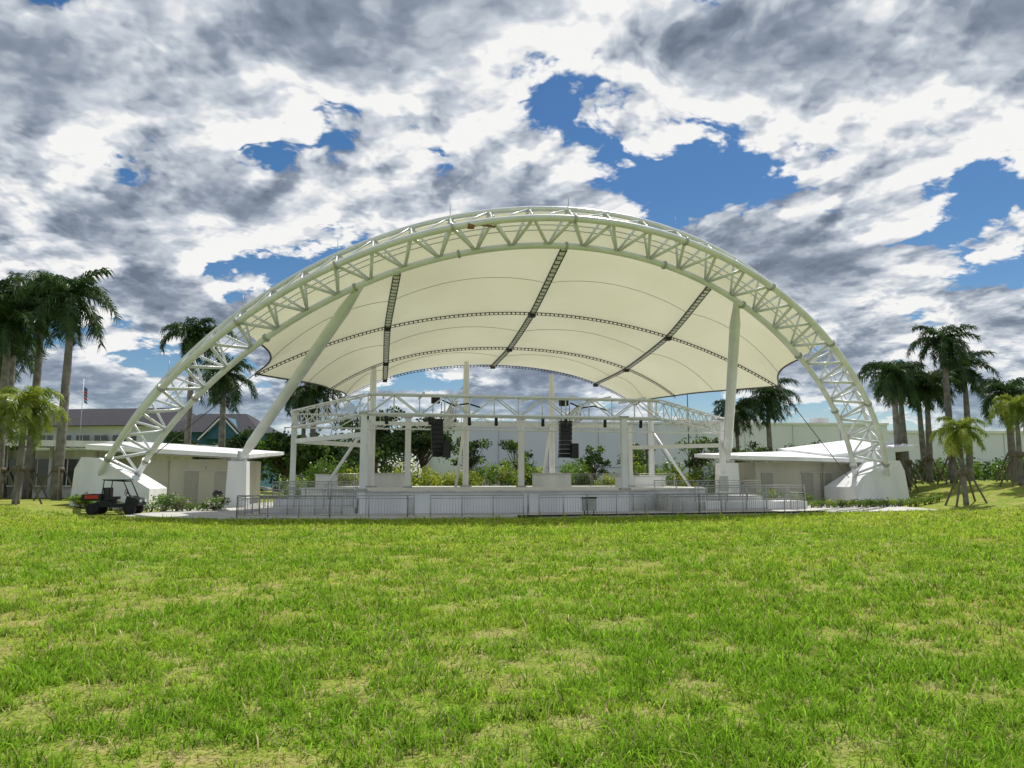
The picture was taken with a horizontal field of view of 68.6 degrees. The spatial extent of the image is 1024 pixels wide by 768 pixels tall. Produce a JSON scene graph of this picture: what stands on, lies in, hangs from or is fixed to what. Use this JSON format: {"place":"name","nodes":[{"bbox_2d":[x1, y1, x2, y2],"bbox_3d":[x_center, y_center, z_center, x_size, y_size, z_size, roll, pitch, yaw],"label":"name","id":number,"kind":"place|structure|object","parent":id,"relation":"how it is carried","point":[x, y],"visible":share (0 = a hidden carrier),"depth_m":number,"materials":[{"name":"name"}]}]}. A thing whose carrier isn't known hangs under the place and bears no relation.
{"place":"outdoors","nodes":[
{"label":"outdoors","id":0,"kind":"place"},
{"bbox_2d":[97,195,889,476],"bbox_3d":[2.145,-1.816,46.462,54.944,16.177,14.442,1,-7,-10],"label":"stage arch truss","id":1,"kind":"object","parent":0,"point":[240,317],"visible":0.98,"depth_m":42.82,"materials":[{"name":"white metal"}]},
{"bbox_2d":[0,478,1023,767],"bbox_3d":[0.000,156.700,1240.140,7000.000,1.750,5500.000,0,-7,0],"label":"ground","id":2,"kind":"structure","parent":0,"point":[1006,494],"depth_m":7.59,"materials":[{"name":"green plant"}]},
{"bbox_2d":[0,330,49,382],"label":"royal palm","id":3,"kind":"object","parent":2,"relation":"on","point":[31,367],"visible":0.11,"depth_m":60.66,"materials":[{"name":"green plant"}]},
{"bbox_2d":[0,271,56,497],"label":"royal palm","id":4,"kind":"object","parent":2,"relation":"on","point":[12,370],"visible":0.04,"depth_m":58.34,"materials":[{"name":"green plant"}]},
{"bbox_2d":[0,293,58,499],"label":"royal palm","id":5,"kind":"object","parent":2,"relation":"on","point":[15,321],"visible":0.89,"depth_m":53.95,"materials":[{"name":"green plant"}]},
{"bbox_2d":[0,384,70,504],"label":"young palm","id":6,"kind":"object","parent":2,"relation":"on","point":[24,407],"visible":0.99,"depth_m":44.74,"materials":[{"name":"green plant"}]},
{"bbox_2d":[0,271,87,498],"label":"royal palm","id":7,"kind":"object","parent":2,"relation":"on","point":[30,452],"visible":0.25,"depth_m":55.87,"materials":[{"name":"green plant"}]},
{"bbox_2d":[10,267,125,500],"bbox_3d":[-31.355,-0.148,51.886,7.144,16.816,7.906,0,-7,0],"label":"royal palm","id":8,"kind":"object","parent":2,"relation":"on","point":[68,302],"visible":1,"depth_m":52.38,"materials":[{"name":"green plant"}]},
{"bbox_2d":[66,492,95,507],"bbox_3d":[-25.368,6.908,44.458,2.038,1.098,2.018,-3,-8,25],"label":"shrub","id":9,"kind":"object","parent":2,"relation":"on","point":[76,498],"visible":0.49,"depth_m":44.23,"materials":[{"name":"green plant"}]},
{"bbox_2d":[78,381,87,449],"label":"flag pole","id":10,"kind":"object","parent":2,"relation":"on","point":[85,393],"visible":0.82,"depth_m":100.58,"materials":[{"name":"metal"}]},
{"bbox_2d":[16,408,195,449],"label":"dark roofed building","id":11,"kind":"structure","parent":2,"relation":"on","point":[103,424],"depth_m":120.17,"materials":[{"name":"paint"}]},
{"bbox_2d":[5,439,217,497],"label":"pavilion building","id":12,"kind":"structure","parent":2,"relation":"on","point":[44,463],"depth_m":57.74,"materials":[{"name":"white paint"}]},
{"bbox_2d":[81,479,146,514],"bbox_3d":[-21.950,6.242,41.539,2.980,1.920,1.500,1,-7,-8],"label":"utility cart","id":13,"kind":"object","parent":2,"relation":"on","point":[106,499],"visible":0.98,"depth_m":40.98,"materials":[{"name":"black paint"}]},
{"bbox_2d":[70,457,166,510],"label":"arch foundation block","id":14,"kind":"structure","parent":2,"relation":"on","point":[87,479],"depth_m":46.04,"materials":[{"name":"white concrete"},{"name":"white paint"}]},
{"bbox_2d":[143,502,161,511],"bbox_3d":[-21.428,7.364,44.725,1.147,0.730,1.019,0,-7,0],"label":"shrub","id":15,"kind":"object","parent":2,"relation":"on","point":[147,508],"visible":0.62,"depth_m":44.60,"materials":[{"name":"green plant"}]},
{"bbox_2d":[85,442,283,505],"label":"service building","id":16,"kind":"structure","parent":2,"relation":"on","point":[199,480],"depth_m":54.08,"materials":[{"name":"beige paint"}]},
{"bbox_2d":[166,429,216,458],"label":"shade tree","id":17,"kind":"object","parent":2,"relation":"on","point":[179,439],"visible":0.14,"depth_m":81.84,"materials":[{"name":"green plant"}]},
{"bbox_2d":[159,316,238,443],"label":"royal palm","id":18,"kind":"object","parent":2,"relation":"on","point":[194,334],"visible":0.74,"depth_m":75.35,"materials":[{"name":"green plant"}]},
{"bbox_2d":[10,429,419,480],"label":"distant trees","id":19,"kind":"object","parent":2,"relation":"on","point":[394,459],"visible":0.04,"depth_m":137.44,"materials":[{"name":"green plant"}]},
{"bbox_2d":[163,414,279,487],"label":"blue house","id":20,"kind":"structure","parent":2,"relation":"on","point":[205,429],"depth_m":110.61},
{"bbox_2d":[193,353,259,458],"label":"royal palm","id":21,"kind":"object","parent":2,"relation":"on","point":[223,387],"visible":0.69,"depth_m":71.89,"materials":[{"name":"green plant"}]},
{"bbox_2d":[66,437,395,486],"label":"distant hedge","id":22,"kind":"object","parent":2,"relation":"on","point":[351,458],"visible":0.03,"depth_m":93.35,"materials":[{"name":"green plant"}]},
{"bbox_2d":[225,426,288,470],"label":"shade tree","id":23,"kind":"object","parent":2,"relation":"on","point":[239,442],"visible":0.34,"depth_m":86.64,"materials":[{"name":"green plant"}]},
{"bbox_2d":[258,434,301,497],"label":"shade tree","id":24,"kind":"object","parent":2,"relation":"on","point":[281,463],"visible":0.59,"depth_m":76.22,"materials":[{"name":"green plant"}]},
{"bbox_2d":[284,386,331,486],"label":"royal palm","id":25,"kind":"object","parent":2,"relation":"on","point":[303,432],"visible":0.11,"depth_m":87.62,"materials":[{"name":"green plant"}]},
{"bbox_2d":[284,380,342,487],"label":"royal palm","id":26,"kind":"object","parent":2,"relation":"on","point":[310,394],"visible":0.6,"depth_m":79.40,"materials":[{"name":"green plant"}]},
{"bbox_2d":[301,459,333,487],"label":"shrub","id":27,"kind":"object","parent":2,"relation":"on","point":[314,469],"visible":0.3,"depth_m":67.94,"materials":[{"name":"green plant"}]},
{"bbox_2d":[298,440,341,483],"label":"shade tree","id":28,"kind":"object","parent":2,"relation":"on","point":[311,453],"visible":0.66,"depth_m":70.63,"materials":[{"name":"green plant"}]},
{"bbox_2d":[333,405,411,472],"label":"shade tree","id":29,"kind":"object","parent":2,"relation":"on","point":[390,441],"visible":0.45,"depth_m":89.03,"materials":[{"name":"green plant"}]},
{"bbox_2d":[395,411,458,476],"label":"shade tree","id":30,"kind":"object","parent":2,"relation":"on","point":[421,441],"visible":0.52,"depth_m":90.91,"materials":[{"name":"green plant"}]},
{"bbox_2d":[137,212,848,486],"bbox_3d":[-0.147,0.045,55.436,50.737,15.637,30.504,0,-7,0],"label":"stage canopy","id":31,"kind":"object","parent":2,"relation":"on","point":[627,328],"visible":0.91,"depth_m":49.60,"materials":[{"name":"white fabric"}]},
{"bbox_2d":[425,418,1023,488],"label":"white warehouse","id":32,"kind":"structure","parent":2,"relation":"on","point":[826,431],"depth_m":113.95,"materials":[{"name":"paint"}]},
{"bbox_2d":[711,397,763,462],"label":"royal palm","id":33,"kind":"object","parent":2,"relation":"on","point":[741,410],"visible":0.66,"depth_m":91.51,"materials":[{"name":"green plant"}]},
{"bbox_2d":[736,377,802,450],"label":"royal palm","id":34,"kind":"object","parent":2,"relation":"on","point":[773,409],"visible":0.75,"depth_m":89.54,"materials":[{"name":"green plant"}]},
{"bbox_2d":[694,440,919,502],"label":"service building","id":35,"kind":"structure","parent":2,"relation":"on","point":[814,469],"depth_m":58.77,"materials":[{"name":"beige paint"}]},
{"bbox_2d":[824,461,909,504],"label":"arch foundation block","id":36,"kind":"structure","parent":2,"relation":"on","point":[876,483],"depth_m":55.29,"materials":[{"name":"white paint"}]},
{"bbox_2d":[856,359,935,491],"bbox_3d":[31.441,3.543,62.281,6.217,11.591,5.594,0,-7,0],"label":"royal palm","id":37,"kind":"object","parent":2,"relation":"on","point":[894,381],"visible":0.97,"depth_m":61.96,"materials":[{"name":"green plant"}]},
{"bbox_2d":[868,361,935,485],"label":"royal palm","id":38,"kind":"object","parent":2,"relation":"on","point":[907,462],"visible":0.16,"depth_m":65.78,"materials":[{"name":"green plant"}]},
{"bbox_2d":[911,459,936,480],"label":"shrub","id":39,"kind":"object","parent":2,"relation":"on","point":[916,464],"visible":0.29,"depth_m":69.62,"materials":[{"name":"green plant"}]},
{"bbox_2d":[901,368,962,483],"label":"royal palm","id":40,"kind":"object","parent":2,"relation":"on","point":[926,392],"visible":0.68,"depth_m":65.62,"materials":[{"name":"green plant"}]},
{"bbox_2d":[907,373,956,480],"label":"royal palm","id":41,"kind":"object","parent":2,"relation":"on","point":[922,444],"visible":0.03,"depth_m":71.79,"materials":[{"name":"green plant"}]},
{"bbox_2d":[919,458,946,480],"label":"shrub","id":42,"kind":"object","parent":2,"relation":"on","point":[940,469],"visible":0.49,"depth_m":70.42,"materials":[{"name":"green plant"}]},
{"bbox_2d":[905,324,981,483],"bbox_3d":[36.148,1.621,62.492,5.617,13.698,5.353,0,-7,0],"label":"royal palm","id":43,"kind":"object","parent":2,"relation":"on","point":[948,347],"visible":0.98,"depth_m":62.31,"materials":[{"name":"green plant"}]},
{"bbox_2d":[929,416,990,506],"bbox_3d":[29.895,5.152,49.772,3.605,6.224,3.567,0,-7,0],"label":"young palm","id":44,"kind":"object","parent":2,"relation":"on","point":[964,433],"visible":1,"depth_m":49.68,"materials":[{"name":"green plant"}]},
{"bbox_2d":[938,350,1002,480],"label":"royal palm","id":45,"kind":"object","parent":2,"relation":"on","point":[973,378],"visible":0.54,"depth_m":69.83,"materials":[{"name":"green plant"}]},
{"bbox_2d":[957,460,983,479],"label":"shrub","id":46,"kind":"object","parent":2,"relation":"on","point":[976,467],"visible":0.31,"depth_m":71.92,"materials":[{"name":"green plant"}]},
{"bbox_2d":[933,452,1023,479],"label":"distant hedge","id":47,"kind":"object","parent":2,"relation":"on","point":[997,461],"visible":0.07,"depth_m":105.44,"materials":[{"name":"green plant"}]},
{"bbox_2d":[976,458,994,480],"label":"shrub","id":48,"kind":"object","parent":2,"relation":"on","point":[986,474],"visible":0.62,"depth_m":73.14,"materials":[{"name":"green plant"}]},
{"bbox_2d":[971,377,1023,481],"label":"royal palm","id":49,"kind":"object","parent":2,"relation":"on","point":[993,387],"visible":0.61,"depth_m":57.30,"materials":[{"name":"green plant"}]},
{"bbox_2d":[988,459,1009,480],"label":"shrub","id":50,"kind":"object","parent":2,"relation":"on","point":[996,470],"visible":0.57,"depth_m":74.03,"materials":[{"name":"green plant"}]},
{"bbox_2d":[987,393,1023,486],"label":"young palm","id":51,"kind":"object","parent":2,"relation":"on","point":[1012,409],"visible":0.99,"depth_m":52.86,"materials":[{"name":"green plant"}]},
{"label":"mulch bed","id":52,"kind":"object","parent":2,"relation":"on","visible":0},
{"bbox_2d":[312,452,349,480],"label":"shrub","id":53,"kind":"object","parent":52,"relation":"on","point":[329,471],"visible":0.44,"depth_m":67.47,"materials":[{"name":"green plant"}]},
{"bbox_2d":[341,465,359,485],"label":"shrub","id":54,"kind":"object","parent":52,"relation":"on","point":[352,478],"visible":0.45,"depth_m":67.68,"materials":[{"name":"green plant"}]},
{"bbox_2d":[353,439,389,465],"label":"tree","id":55,"kind":"object","parent":52,"relation":"on","point":[377,452],"visible":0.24,"depth_m":72.24,"materials":[{"name":"green plant"}]},
{"bbox_2d":[392,459,421,485],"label":"shrub","id":56,"kind":"object","parent":52,"relation":"on","point":[398,468],"visible":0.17,"depth_m":70.43,"materials":[{"name":"white plant"}]},
{"bbox_2d":[411,465,443,485],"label":"shrub","id":57,"kind":"object","parent":52,"relation":"on","point":[424,479],"visible":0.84,"depth_m":68.61,"materials":[{"name":"green plant"}]},
{"bbox_2d":[426,471,454,485],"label":"shrub","id":58,"kind":"object","parent":52,"relation":"on","point":[437,478],"visible":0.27,"depth_m":69.77,"materials":[{"name":"green plant"}]},
{"bbox_2d":[441,470,473,485],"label":"shrub","id":59,"kind":"object","parent":52,"relation":"on","point":[451,482],"visible":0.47,"depth_m":68.86,"materials":[{"name":"green plant"}]},
{"bbox_2d":[450,467,484,485],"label":"shrub","id":60,"kind":"object","parent":52,"relation":"on","point":[476,481],"visible":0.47,"depth_m":69.08,"materials":[{"name":"green plant"}]},
{"bbox_2d":[450,437,492,481],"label":"tree","id":61,"kind":"object","parent":52,"relation":"on","point":[473,460],"visible":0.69,"depth_m":73.04,"materials":[{"name":"green plant"}]},
{"bbox_2d":[469,458,500,485],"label":"shrub","id":62,"kind":"object","parent":52,"relation":"on","point":[481,472],"visible":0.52,"depth_m":70.87,"materials":[{"name":"green plant"}]},
{"bbox_2d":[483,455,517,485],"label":"shrub","id":63,"kind":"object","parent":52,"relation":"on","point":[503,469],"visible":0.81,"depth_m":69.73,"materials":[{"name":"green plant"}]},
{"bbox_2d":[496,464,531,485],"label":"shrub","id":64,"kind":"object","parent":52,"relation":"on","point":[516,473],"visible":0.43,"depth_m":69.67,"materials":[{"name":"green plant"}]},
{"bbox_2d":[497,439,534,475],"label":"tree","id":65,"kind":"object","parent":52,"relation":"on","point":[511,446],"visible":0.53,"depth_m":74.64,"materials":[{"name":"green plant"}]},
{"bbox_2d":[512,453,540,485],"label":"shrub","id":66,"kind":"object","parent":52,"relation":"on","point":[529,481],"visible":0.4,"depth_m":70.58,"materials":[{"name":"green plant"}]},
{"bbox_2d":[559,460,578,485],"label":"shrub","id":67,"kind":"object","parent":52,"relation":"on","point":[567,471],"visible":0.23,"depth_m":69.87,"materials":[{"name":"green plant"}]},
{"bbox_2d":[559,458,589,485],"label":"shrub","id":68,"kind":"object","parent":52,"relation":"on","point":[579,466],"visible":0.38,"depth_m":72.82,"materials":[{"name":"green plant"}]},
{"bbox_2d":[573,466,596,485],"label":"shrub","id":69,"kind":"object","parent":52,"relation":"on","point":[581,483],"visible":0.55,"depth_m":73.03,"materials":[{"name":"green plant"}]},
{"bbox_2d":[577,445,611,485],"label":"tree","id":70,"kind":"object","parent":52,"relation":"on","point":[596,458],"visible":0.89,"depth_m":74.38,"materials":[{"name":"green plant"}]},
{"bbox_2d":[591,473,614,485],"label":"shrub","id":71,"kind":"object","parent":52,"relation":"on","point":[608,482],"visible":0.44,"depth_m":71.29,"materials":[{"name":"green plant"}]},
{"bbox_2d":[616,443,654,472],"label":"tree","id":72,"kind":"object","parent":52,"relation":"on","point":[641,453],"visible":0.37,"depth_m":74.95,"materials":[{"name":"green plant"}]},
{"bbox_2d":[633,453,657,474],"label":"shrub","id":73,"kind":"object","parent":52,"relation":"on","point":[638,470],"visible":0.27,"depth_m":71.56,"materials":[{"name":"green plant"}]},
{"bbox_2d":[655,468,674,485],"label":"shrub","id":74,"kind":"object","parent":52,"relation":"on","point":[667,477],"visible":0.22,"depth_m":72.38,"materials":[{"name":"green plant"}]},
{"bbox_2d":[659,456,684,485],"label":"shrub","id":75,"kind":"object","parent":52,"relation":"on","point":[668,467],"visible":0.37,"depth_m":73.94,"materials":[{"name":"green plant"}]},
{"bbox_2d":[672,473,696,486],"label":"shrub","id":76,"kind":"object","parent":52,"relation":"on","point":[684,484],"visible":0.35,"depth_m":72.04,"materials":[{"name":"green plant"}]},
{"bbox_2d":[675,436,718,472],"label":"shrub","id":77,"kind":"object","parent":52,"relation":"on","point":[695,460],"visible":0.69,"depth_m":75.31,"materials":[{"name":"green plant"}]},
{"bbox_2d":[686,463,711,492],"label":"shrub","id":78,"kind":"object","parent":52,"relation":"on","point":[697,474],"visible":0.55,"depth_m":73.62,"materials":[{"name":"green plant"}]},
{"bbox_2d":[701,461,715,492],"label":"shrub","id":79,"kind":"object","parent":52,"relation":"on","point":[711,471],"visible":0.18,"depth_m":72.73,"materials":[{"name":"green plant"}]},
{"bbox_2d":[706,437,750,462],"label":"tree","id":80,"kind":"object","parent":52,"relation":"on","point":[734,449],"visible":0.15,"depth_m":75.57,"materials":[{"name":"green plant"}]},
{"bbox_2d":[739,441,776,462],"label":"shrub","id":81,"kind":"object","parent":52,"relation":"on","point":[765,449],"visible":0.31,"depth_m":79.67,"materials":[{"name":"green plant"}]},
{"bbox_2d":[0,0,1023,477],"label":"sky","id":82,"kind":"structure","parent":0,"point":[866,157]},
{"bbox_2d":[121,502,938,519],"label":"plaza pavement","id":83,"kind":"structure","parent":0,"point":[228,512],"depth_m":41.59,"materials":[{"name":"concrete"}]},
{"bbox_2d":[150,490,196,511],"bbox_3d":[-20.085,6.978,44.289,2.880,1.412,1.868,7,-10,-43],"label":"shrub","id":84,"kind":"object","parent":83,"relation":"on","point":[176,501],"visible":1,"depth_m":44.05,"materials":[{"name":"green plant"}]},
{"bbox_2d":[196,494,230,510],"bbox_3d":[-18.129,7.250,45.379,1.581,1.256,2.010,-6,-9,40],"label":"shrub","id":85,"kind":"object","parent":83,"relation":"on","point":[213,504],"visible":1,"depth_m":45.20,"materials":[{"name":"green plant"}]},
{"bbox_2d":[276,476,306,491],"bbox_3d":[-17.366,8.356,59.340,2.479,2.409,2.742,-1,-7,12],"label":"shrub","id":86,"kind":"object","parent":83,"relation":"on","point":[285,484],"visible":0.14,"depth_m":59.36,"materials":[{"name":"green plant"}]},
{"bbox_2d":[224,287,362,506],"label":"leaning support column","id":87,"kind":"structure","parent":83,"relation":"on","point":[238,477],"depth_m":48.04,"materials":[{"name":"white metal"}]},
{"bbox_2d":[236,481,357,517],"bbox_3d":[-11.434,6.259,41.401,5.356,1.766,8.011,1,-7,-7],"label":"metal railing","id":88,"kind":"object","parent":83,"relation":"on","point":[301,493],"visible":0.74,"depth_m":41.18,"materials":[{"name":"grey metal"}]},
{"bbox_2d":[282,477,314,497],"bbox_3d":[-16.275,8.191,57.432,3.156,2.256,2.529,0,-7,0],"label":"shrub","id":89,"kind":"object","parent":83,"relation":"on","point":[307,483],"visible":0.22,"depth_m":57.42,"materials":[{"name":"green plant"}]},
{"bbox_2d":[236,491,804,517],"bbox_3d":[2.475,6.526,40.880,32.946,1.106,3.063,2,-8,-18],"label":"metal railing","id":90,"kind":"object","parent":83,"relation":"on","point":[563,497],"visible":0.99,"depth_m":38.72,"materials":[{"name":"grey metal"}]},
{"bbox_2d":[265,473,807,513],"bbox_3d":[1.094,7.869,55.339,33.189,2.660,24.940,1,-7,-9],"label":"concert stage","id":91,"kind":"object","parent":83,"relation":"on","point":[542,483],"visible":0.65,"depth_m":44.00,"materials":[{"name":"white paint"}]},
{"bbox_2d":[323,366,376,487],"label":"canopy column","id":92,"kind":"structure","parent":91,"relation":"on","point":[371,457],"depth_m":57.65,"materials":[{"name":"white metal"}]},
{"bbox_2d":[454,361,471,486],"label":"canopy column","id":93,"kind":"structure","parent":91,"relation":"on","point":[464,444],"depth_m":61.61,"materials":[{"name":"white metal"}]},
{"bbox_2d":[336,473,674,486],"bbox_3d":[-0.623,8.020,62.712,27.757,1.076,3.005,0,-7,1],"label":"metal railing","id":94,"kind":"object","parent":91,"relation":"on","point":[590,475],"visible":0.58,"depth_m":62.47,"materials":[{"name":"grey metal"}]},
{"bbox_2d":[287,391,725,513],"bbox_3d":[1.001,4.866,51.124,31.585,7.170,15.867,1,-7,-10],"label":"stage rigging truss","id":95,"kind":"object","parent":91,"relation":"on","point":[564,426],"visible":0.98,"depth_m":46.16,"materials":[{"name":"white metal"}]},
{"bbox_2d":[542,374,554,472],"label":"canopy column","id":96,"kind":"structure","parent":91,"relation":"on","point":[550,446],"depth_m":65.66,"materials":[{"name":"white metal"}]},
{"bbox_2d":[647,402,691,486],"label":"canopy column","id":97,"kind":"structure","parent":91,"relation":"on","point":[651,436],"depth_m":65.54,"materials":[{"name":"white metal"}]},
{"bbox_2d":[582,497,596,513],"bbox_3d":[4.100,6.500,40.002,0.760,0.960,0.400,1,-7,-10],"label":"utility box","id":98,"kind":"object","parent":83,"relation":"on","point":[591,503],"visible":0.78,"depth_m":39.85,"materials":[{"name":"metal"}]},
{"bbox_2d":[517,511,824,516],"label":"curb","id":99,"kind":"structure","parent":83,"relation":"on","point":[664,513],"depth_m":39.96,"materials":[{"name":"grey concrete"}]},
{"bbox_2d":[632,480,804,511],"bbox_3d":[12.828,6.970,47.271,12.389,1.816,4.816,3,-8,-19],"label":"metal railing","id":100,"kind":"object","parent":83,"relation":"on","point":[718,489],"visible":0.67,"depth_m":47.68,"materials":[{"name":"grey metal"}]},
{"bbox_2d":[716,474,730,492],"bbox_3d":[15.601,7.738,55.458,0.903,2.150,0.521,1,-7,-10],"label":"electrical cabinet","id":101,"kind":"object","parent":83,"relation":"on","point":[722,476],"visible":0.39,"depth_m":55.29,"materials":[{"name":"grey metal"}]},
{"bbox_2d":[715,302,740,494],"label":"leaning support column","id":102,"kind":"structure","parent":83,"relation":"on","point":[732,468],"depth_m":51.62,"materials":[{"name":"white metal"}]},
{"bbox_2d":[755,488,787,497],"bbox_3d":[18.922,8.314,54.961,2.682,1.424,2.006,0,-7,0],"label":"shrub","id":103,"kind":"object","parent":83,"relation":"on","point":[769,491],"visible":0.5,"depth_m":54.82,"materials":[{"name":"green plant"}]},
{"bbox_2d":[787,491,813,500],"bbox_3d":[21.180,8.485,55.511,2.024,1.224,1.890,0,-7,0],"label":"shrub","id":104,"kind":"object","parent":83,"relation":"on","point":[807,498],"visible":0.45,"depth_m":55.34,"materials":[{"name":"green plant"}]},
{"bbox_2d":[820,498,836,507],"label":"shrub","id":105,"kind":"object","parent":83,"relation":"on","point":[828,505],"visible":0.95,"depth_m":49.83,"materials":[{"name":"green plant"}]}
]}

